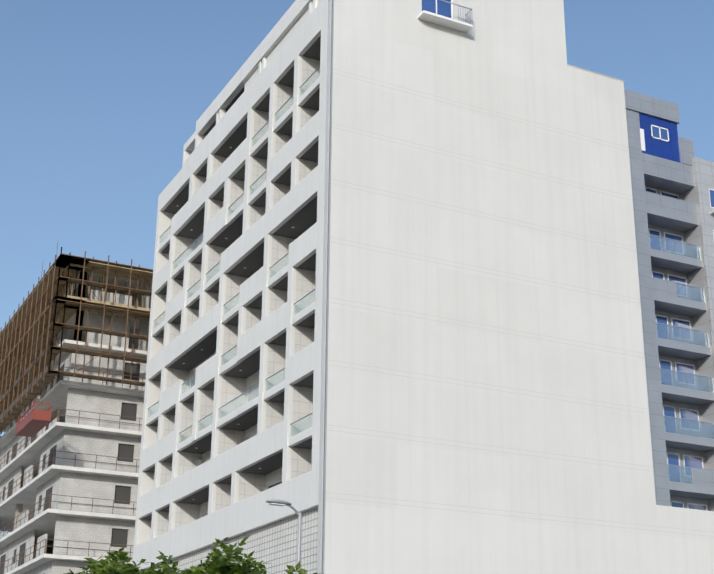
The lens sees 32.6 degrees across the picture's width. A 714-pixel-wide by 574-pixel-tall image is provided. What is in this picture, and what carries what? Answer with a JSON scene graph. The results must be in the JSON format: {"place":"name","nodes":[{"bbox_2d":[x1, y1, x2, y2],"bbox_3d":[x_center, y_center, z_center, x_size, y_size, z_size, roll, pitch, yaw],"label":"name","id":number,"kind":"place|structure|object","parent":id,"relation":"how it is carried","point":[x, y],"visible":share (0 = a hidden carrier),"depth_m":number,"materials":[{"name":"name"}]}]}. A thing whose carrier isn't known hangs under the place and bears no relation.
{"place":"outdoors","nodes":[
{"label":"outdoors","id":0,"kind":"place"},
{"bbox_2d":[15,401,51,436],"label":"loading platform","id":1,"kind":"structure","parent":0,"point":[33,422],"depth_m":89.73,"materials":[{"name":"red metal"}]},
{"bbox_2d":[27,244,57,409],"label":"hoist cables","id":2,"kind":"object","parent":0,"point":[49,326],"visible":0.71,"depth_m":93.60,"materials":[{"name":"metal"}]},
{"bbox_2d":[7,271,150,558],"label":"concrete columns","id":3,"kind":"structure","parent":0,"point":[143,331],"depth_m":101.58,"materials":[{"name":"grey concrete"}]},
{"bbox_2d":[0,272,151,573],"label":"concrete slabs","id":4,"kind":"structure","parent":3,"relation":"on","point":[43,522],"depth_m":97.68,"materials":[{"name":"grey concrete"}]},
{"bbox_2d":[0,342,70,573],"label":"concrete block walls","id":5,"kind":"structure","parent":4,"relation":"attached to","point":[28,538],"depth_m":99.19,"materials":[{"name":"grey concrete"}]},
{"bbox_2d":[0,366,145,573],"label":"railings","id":6,"kind":"object","parent":4,"relation":"on","point":[75,459],"visible":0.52,"depth_m":94.59,"materials":[{"name":"metal"}]},
{"bbox_2d":[0,247,152,433],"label":"scaffold tubes","id":7,"kind":"object","parent":4,"relation":"attached to","point":[41,349],"visible":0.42,"depth_m":97.78},
{"bbox_2d":[0,254,152,430],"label":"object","id":8,"kind":"object","parent":7,"relation":"attached to","point":[60,304],"visible":0.17,"depth_m":98.61,"materials":[{"name":"brown wood"}]},
{"bbox_2d":[0,256,152,382],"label":"concrete formwork","id":9,"kind":"object","parent":4,"relation":"attached to","point":[121,272],"visible":0.29,"depth_m":98.80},
{"bbox_2d":[51,290,146,573],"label":"concrete block walls","id":10,"kind":"structure","parent":4,"relation":"attached to","point":[72,529],"depth_m":94.47,"materials":[{"name":"grey concrete"}]},
{"bbox_2d":[0,363,139,573],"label":"dark openings","id":11,"kind":"object","parent":10,"relation":"in","point":[122,495],"visible":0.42,"depth_m":96.53,"materials":[{"name":"black"}]},
{"bbox_2d":[201,383,258,549],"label":"facade door curtain","id":12,"kind":"object","parent":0,"point":[256,391],"depth_m":71.25,"materials":[{"name":"grey fabric"}]},
{"bbox_2d":[179,235,292,557],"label":"facade wall","id":13,"kind":"structure","parent":0,"point":[273,477],"depth_m":71.59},
{"bbox_2d":[157,56,319,561],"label":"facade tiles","id":14,"kind":"object","parent":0,"point":[250,484],"visible":0.19,"depth_m":71.66,"materials":[{"name":"white tile"}]},
{"bbox_2d":[267,481,281,525],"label":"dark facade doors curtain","id":15,"kind":"object","parent":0,"point":[278,483],"depth_m":65.87,"materials":[{"name":"grey fabric"}]},
{"bbox_2d":[0,0,713,534],"label":"sky","id":16,"kind":"structure","parent":0,"point":[101,101],"materials":[{"name":"blue"}]},
{"bbox_2d":[624,89,713,510],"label":"building wall","id":17,"kind":"structure","parent":0,"point":[658,174],"depth_m":83.89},
{"bbox_2d":[639,113,679,162],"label":"blue wall panel","id":18,"kind":"structure","parent":17,"relation":"attached to","point":[669,150],"depth_m":87.19,"materials":[{"name":"blue paint"}]},
{"bbox_2d":[640,124,713,510],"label":"grey building window frames","id":19,"kind":"structure","parent":17,"relation":"in","point":[642,138],"depth_m":84.87,"materials":[{"name":"white metal"}]},
{"bbox_2d":[646,126,713,509],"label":"window","id":20,"kind":"structure","parent":19,"relation":"in","point":[673,459],"depth_m":83.26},
{"bbox_2d":[647,206,713,499],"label":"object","id":21,"kind":"object","parent":17,"relation":"attached to","point":[672,221],"depth_m":82.61,"materials":[{"name":"grey concrete"}]},
{"bbox_2d":[649,235,713,483],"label":"grey building balustrades","id":22,"kind":"object","parent":21,"relation":"on","point":[683,426],"visible":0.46,"depth_m":81.73,"materials":[{"name":"glass"}]},
{"bbox_2d":[649,234,713,484],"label":"grey building rails","id":23,"kind":"object","parent":22,"relation":"on","point":[686,343],"visible":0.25,"depth_m":81.74,"materials":[{"name":"silver metal"}]},
{"bbox_2d":[681,157,713,510],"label":"grey building bay","id":24,"kind":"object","parent":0,"point":[701,234],"visible":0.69,"depth_m":85.44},
{"bbox_3d":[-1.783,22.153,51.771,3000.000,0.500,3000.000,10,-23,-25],"label":"ground","id":25,"kind":"structure","parent":0,"visible":0},
{"bbox_2d":[63,536,269,573],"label":"tree","id":26,"kind":"object","parent":25,"relation":"on","point":[218,564],"visible":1,"depth_m":24.05,"materials":[{"name":"green plant"}]},
{"bbox_2d":[146,508,317,573],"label":"tiled wall","id":27,"kind":"structure","parent":25,"relation":"on","point":[274,545],"depth_m":60.45,"materials":[{"name":"white tile"}]},
{"bbox_2d":[285,561,320,573],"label":"tree","id":28,"kind":"object","parent":25,"relation":"on","point":[291,570],"visible":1,"depth_m":21.99,"materials":[{"name":"green plant"}]},
{"bbox_2d":[244,0,713,573],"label":"building side wall","id":29,"kind":"structure","parent":25,"relation":"on","point":[508,58],"depth_m":64.36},
{"bbox_2d":[132,0,327,569],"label":"facade frame","id":30,"kind":"object","parent":29,"relation":"attached to","point":[235,517],"visible":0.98,"depth_m":71.33,"materials":[{"name":"white concrete"}]},
{"bbox_2d":[147,68,318,442],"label":"facade glass","id":31,"kind":"object","parent":30,"relation":"attached to","point":[225,362],"visible":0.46,"depth_m":71.01,"materials":[{"name":"glass"}]},
{"bbox_2d":[148,66,319,432],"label":"facade rails","id":32,"kind":"object","parent":31,"relation":"on","point":[239,292],"visible":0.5,"depth_m":71.21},
{"bbox_2d":[142,35,320,519],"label":"facade soffits","id":33,"kind":"object","parent":29,"relation":"attached to","point":[302,220],"visible":0.12,"depth_m":72.55,"materials":[{"name":"grey concrete"}]},
{"bbox_2d":[177,147,293,499],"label":"facade downlights","id":34,"kind":"object","parent":33,"relation":"attached to","point":[202,349],"visible":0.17,"depth_m":74.61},
{"bbox_2d":[317,0,333,573],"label":"trim","id":35,"kind":"structure","parent":29,"relation":"attached to","point":[324,361],"depth_m":59.96,"materials":[{"name":"white paint"}]},
{"bbox_2d":[417,0,472,32],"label":"balcony slab","id":36,"kind":"structure","parent":29,"relation":"attached to","point":[444,21],"depth_m":68.47,"materials":[{"name":"white concrete"}]},
{"bbox_2d":[422,0,450,17],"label":"window","id":37,"kind":"structure","parent":36,"relation":"in","point":[443,8],"depth_m":69.33,"materials":[{"name":"blue glass"}]},
{"bbox_2d":[441,0,472,24],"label":"balcony railing","id":38,"kind":"object","parent":36,"relation":"attached to","point":[466,16],"visible":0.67,"depth_m":68.98,"materials":[{"name":"white metal"}]},
{"bbox_2d":[326,69,713,536],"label":"wall joints","id":39,"kind":"object","parent":29,"relation":"attached to","point":[487,325],"depth_m":64.11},
{"bbox_2d":[563,2,623,81],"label":"wall coping","id":40,"kind":"object","parent":29,"relation":"attached to","point":[585,69],"depth_m":73.21,"materials":[{"name":"grey concrete"}]},
{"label":"road asphalt","id":41,"kind":"structure","parent":0,"visible":0},
{"bbox_2d":[266,500,301,573],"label":"street lamp pole","id":42,"kind":"object","parent":41,"relation":"on","point":[279,503],"visible":1,"depth_m":35.36,"materials":[{"name":"grey metal"}]}
]}

